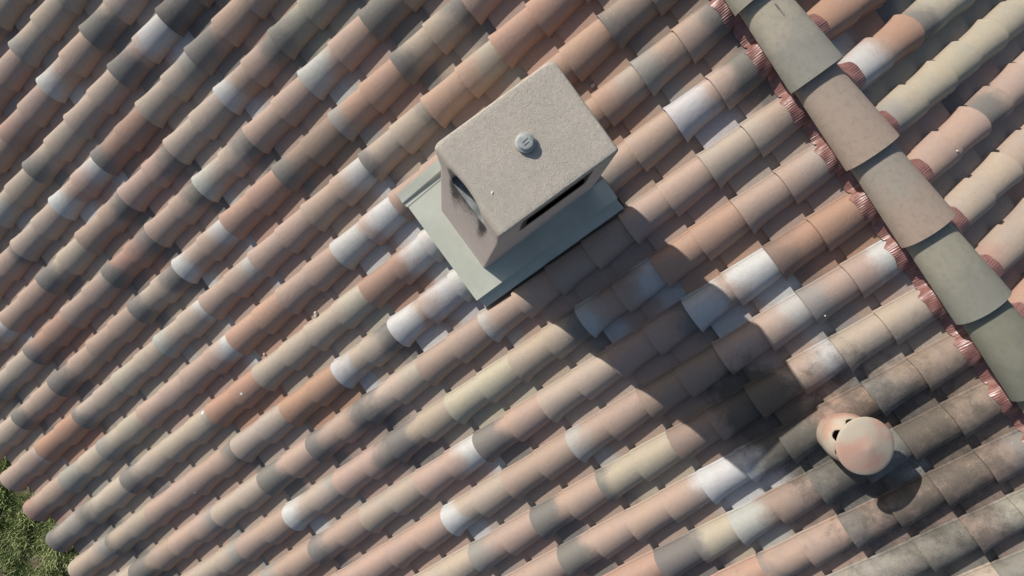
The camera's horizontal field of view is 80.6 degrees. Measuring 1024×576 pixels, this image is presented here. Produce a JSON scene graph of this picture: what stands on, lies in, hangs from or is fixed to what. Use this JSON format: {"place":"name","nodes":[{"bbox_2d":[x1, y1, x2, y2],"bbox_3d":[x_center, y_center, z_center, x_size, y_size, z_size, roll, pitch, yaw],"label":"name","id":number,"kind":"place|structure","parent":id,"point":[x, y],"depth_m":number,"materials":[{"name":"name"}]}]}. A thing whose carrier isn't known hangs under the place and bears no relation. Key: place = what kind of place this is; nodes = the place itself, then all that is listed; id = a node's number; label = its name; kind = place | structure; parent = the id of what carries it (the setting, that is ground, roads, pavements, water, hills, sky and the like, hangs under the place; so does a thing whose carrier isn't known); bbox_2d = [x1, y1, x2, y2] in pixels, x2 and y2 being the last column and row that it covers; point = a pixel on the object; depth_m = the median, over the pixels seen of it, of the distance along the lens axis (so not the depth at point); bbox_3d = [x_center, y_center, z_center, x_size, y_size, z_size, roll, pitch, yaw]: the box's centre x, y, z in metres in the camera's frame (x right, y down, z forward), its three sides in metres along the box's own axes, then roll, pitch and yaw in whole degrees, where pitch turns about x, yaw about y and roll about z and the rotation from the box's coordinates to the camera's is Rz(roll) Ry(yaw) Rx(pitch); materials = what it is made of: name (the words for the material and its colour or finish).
{"place":"outdoors","nodes":[
{"label":"outdoors","id":0,"kind":"place"},
{"bbox_2d":[0,457,78,575],"bbox_3d":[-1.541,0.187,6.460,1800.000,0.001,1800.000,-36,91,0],"label":"lawn","id":1,"kind":"structure","parent":0,"point":[30,562],"depth_m":6.45,"materials":[{"name":"green plant"}]},
{"bbox_2d":[0,0,1023,575],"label":"house","id":2,"kind":"structure","parent":0,"point":[708,288],"depth_m":2.77,"materials":[{"name":"tile"}]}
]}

